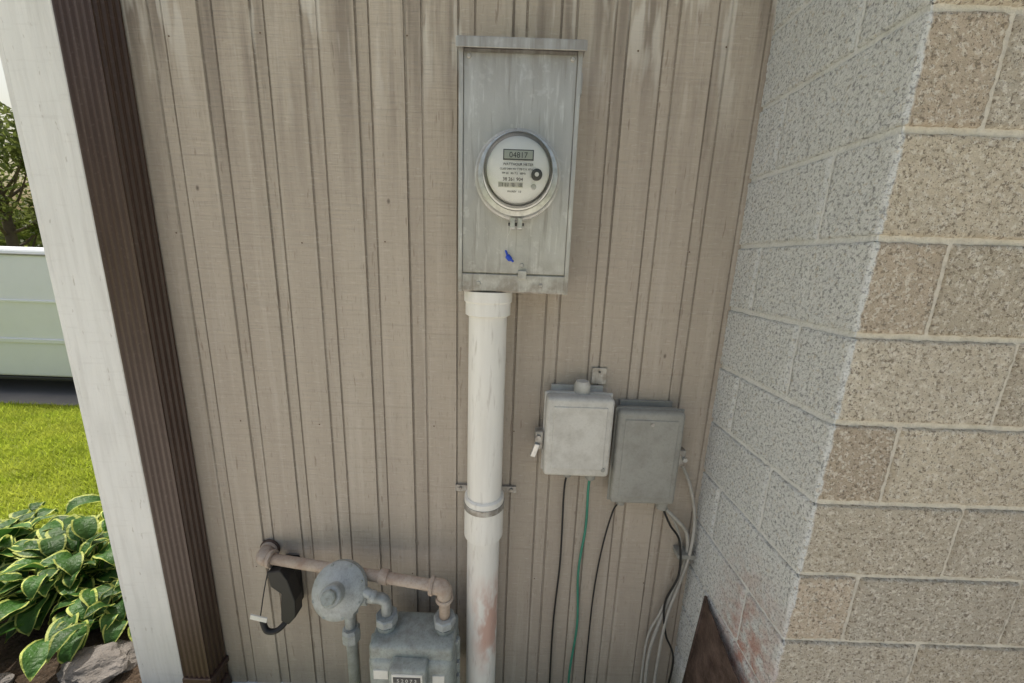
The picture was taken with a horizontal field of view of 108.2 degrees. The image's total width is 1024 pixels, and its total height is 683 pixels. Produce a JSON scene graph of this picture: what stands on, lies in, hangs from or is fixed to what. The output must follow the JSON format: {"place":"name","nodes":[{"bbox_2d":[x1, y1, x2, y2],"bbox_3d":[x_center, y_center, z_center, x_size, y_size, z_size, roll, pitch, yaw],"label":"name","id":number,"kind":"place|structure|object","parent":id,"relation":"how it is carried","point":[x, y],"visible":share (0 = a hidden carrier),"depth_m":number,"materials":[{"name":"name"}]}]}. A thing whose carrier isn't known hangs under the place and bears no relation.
{"place":"outdoors","nodes":[
{"label":"outdoors","id":0,"kind":"place"},
{"bbox_2d":[0,58,33,245],"label":"sky","id":1,"kind":"structure","parent":0,"point":[4,95],"materials":[{"name":"white"}]},
{"bbox_2d":[0,375,78,405],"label":"driveway","id":2,"kind":"structure","parent":0,"point":[43,391],"depth_m":4.63,"materials":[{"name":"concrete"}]},
{"bbox_2d":[0,246,73,380],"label":"parked van","id":3,"kind":"object","parent":2,"relation":"on","point":[32,344],"visible":0.2,"depth_m":4.35,"materials":[{"name":"white paint"}]},
{"bbox_2d":[0,246,106,549],"bbox_3d":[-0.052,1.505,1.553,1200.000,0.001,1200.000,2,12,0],"label":"ground","id":4,"kind":"structure","parent":0,"point":[71,478],"depth_m":3.05,"materials":[{"name":"green plant"}]},
{"bbox_2d":[0,102,40,246],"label":"tree","id":5,"kind":"object","parent":4,"relation":"on","point":[11,225],"visible":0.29,"depth_m":9.93,"materials":[{"name":"green plant"}]},
{"bbox_2d":[0,207,42,246],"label":"distant tree line","id":6,"kind":"object","parent":4,"relation":"on","point":[22,239],"visible":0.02,"depth_m":27.39,"materials":[{"name":"green plant"}]},
{"bbox_2d":[0,572,141,682],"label":"soil bed","id":7,"kind":"object","parent":4,"relation":"on","point":[14,645],"depth_m":1.65,"materials":[{"name":"brown soil"}]},
{"bbox_2d":[0,672,14,682],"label":"garden rock","id":8,"kind":"object","parent":7,"relation":"on","point":[7,677],"visible":1,"depth_m":1.53,"materials":[{"name":"grey stone"}]},
{"bbox_2d":[0,494,100,589],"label":"hosta plant","id":9,"kind":"object","parent":7,"relation":"on","point":[18,526],"visible":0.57,"depth_m":2.11,"materials":[{"name":"green plant"}]},
{"bbox_2d":[0,511,117,680],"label":"hosta plant","id":10,"kind":"object","parent":7,"relation":"on","point":[27,602],"visible":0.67,"depth_m":1.78,"materials":[{"name":"green plant"}]},
{"bbox_2d":[46,565,132,663],"bbox_3d":[-1.854,1.263,1.839,0.680,0.284,0.682,2,12,0],"label":"hosta plant","id":11,"kind":"object","parent":7,"relation":"on","point":[65,641],"visible":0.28,"depth_m":1.68,"materials":[{"name":"green plant"}]},
{"bbox_2d":[56,639,137,682],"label":"garden rock","id":12,"kind":"object","parent":7,"relation":"on","point":[106,663],"visible":0.89,"depth_m":1.57,"materials":[{"name":"grey stone"}]},
{"bbox_2d":[256,539,459,682],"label":"gas meter","id":13,"kind":"object","parent":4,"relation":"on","point":[414,647],"visible":1,"depth_m":1.25,"materials":[{"name":"grey paint"}]},
{"bbox_2d":[391,674,422,682],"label":"index window","id":14,"kind":"structure","parent":13,"relation":"in","point":[392,675],"depth_m":1.19,"materials":[{"name":"plastic"}]},
{"bbox_2d":[682,596,739,682],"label":"rusty metal plate","id":15,"kind":"object","parent":4,"relation":"on","point":[708,661],"visible":1,"depth_m":1.20,"materials":[{"name":"metal"}]},
{"bbox_2d":[678,0,1023,682],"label":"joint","id":16,"kind":"object","parent":4,"relation":"on","point":[1013,12],"visible":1,"depth_m":0.82,"materials":[{"name":"grey concrete"}]},
{"bbox_2d":[671,0,1023,682],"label":"block wall","id":17,"kind":"structure","parent":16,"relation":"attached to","point":[931,68],"depth_m":0.84,"materials":[{"name":"concrete"}]},
{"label":"house walls","id":18,"kind":"object","parent":4,"relation":"on","visible":0},
{"bbox_2d":[0,33,145,682],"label":"corner board return","id":19,"kind":"object","parent":18,"relation":"attached to","point":[43,235],"visible":0.13,"depth_m":1.21,"materials":[{"name":"white paint"}]},
{"bbox_2d":[0,0,182,682],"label":"corner board","id":20,"kind":"object","parent":18,"relation":"attached to","point":[31,43],"visible":0.77,"depth_m":1.19,"materials":[{"name":"white paint"}]},
{"bbox_2d":[51,0,231,682],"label":"downspout","id":21,"kind":"object","parent":18,"relation":"attached to","point":[94,48],"visible":1,"depth_m":1.15,"materials":[{"name":"brown metal"}]},
{"bbox_2d":[455,291,515,682],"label":"electrical conduit","id":22,"kind":"object","parent":18,"relation":"attached to","point":[484,488],"visible":0.96,"depth_m":1.19,"materials":[{"name":"plastic"}]},
{"bbox_3d":[-0.431,1.515,1.561,2.155,0.150,0.030,2,12,0],"label":"foundation","id":23,"kind":"object","parent":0,"visible":0},
{"bbox_2d":[120,0,776,682],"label":"siding wall","id":24,"kind":"structure","parent":23,"relation":"on","point":[326,362],"depth_m":1.20,"materials":[{"name":"beige wood"}]},
{"bbox_2d":[250,555,303,634],"bbox_3d":[-0.862,0.933,1.374,0.154,0.261,0.119,2,12,0],"label":"black wall bracket","id":25,"kind":"object","parent":24,"relation":"attached to","point":[286,583],"depth_m":1.34,"materials":[{"name":"metal"}]},
{"bbox_2d":[168,32,726,583],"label":"siding nails","id":26,"kind":"object","parent":24,"relation":"attached to","point":[302,242],"visible":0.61,"depth_m":1.16,"materials":[{"name":"grey metal"}]},
{"bbox_2d":[456,35,587,294],"bbox_3d":[0.015,-0.446,0.997,0.326,0.626,0.259,2,12,0],"label":"electric meter","id":27,"kind":"object","parent":24,"relation":"attached to","point":[519,102],"visible":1,"depth_m":0.96,"materials":[{"name":"metal"}]},
{"bbox_2d":[530,379,614,480],"bbox_3d":[0.195,0.301,1.235,0.262,0.350,0.108,2,12,0],"label":"telephone interface box","id":28,"kind":"object","parent":24,"relation":"attached to","point":[573,435],"visible":1,"depth_m":1.19,"materials":[{"name":"grey plastic"}]},
{"bbox_2d":[567,481,589,682],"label":"ground wire","id":29,"kind":"object","parent":28,"relation":"attached to","point":[578,568],"visible":0.94,"depth_m":1.40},
{"bbox_2d":[549,477,616,682],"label":"black cable","id":30,"kind":"object","parent":24,"relation":"attached to","point":[558,583],"visible":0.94,"depth_m":1.41,"materials":[{"name":"rubber"}]},
{"bbox_2d":[591,367,606,383],"bbox_3d":[0.293,0.116,1.246,0.050,0.057,0.008,2,12,0],"label":"metal tag","id":31,"kind":"object","parent":24,"relation":"attached to","point":[599,376],"visible":1,"depth_m":1.24,"materials":[{"name":"metal"}]},
{"bbox_2d":[607,399,687,510],"bbox_3d":[0.461,0.395,1.264,0.251,0.382,0.087,2,12,0],"label":"cable junction box","id":32,"kind":"object","parent":24,"relation":"attached to","point":[648,455],"visible":1,"depth_m":1.22,"materials":[{"name":"grey plastic"}]},
{"bbox_2d":[640,467,695,682],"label":"coaxial cable","id":33,"kind":"object","parent":24,"relation":"attached to","point":[685,553],"visible":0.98,"depth_m":1.38,"materials":[{"name":"grey plastic"}]}
]}

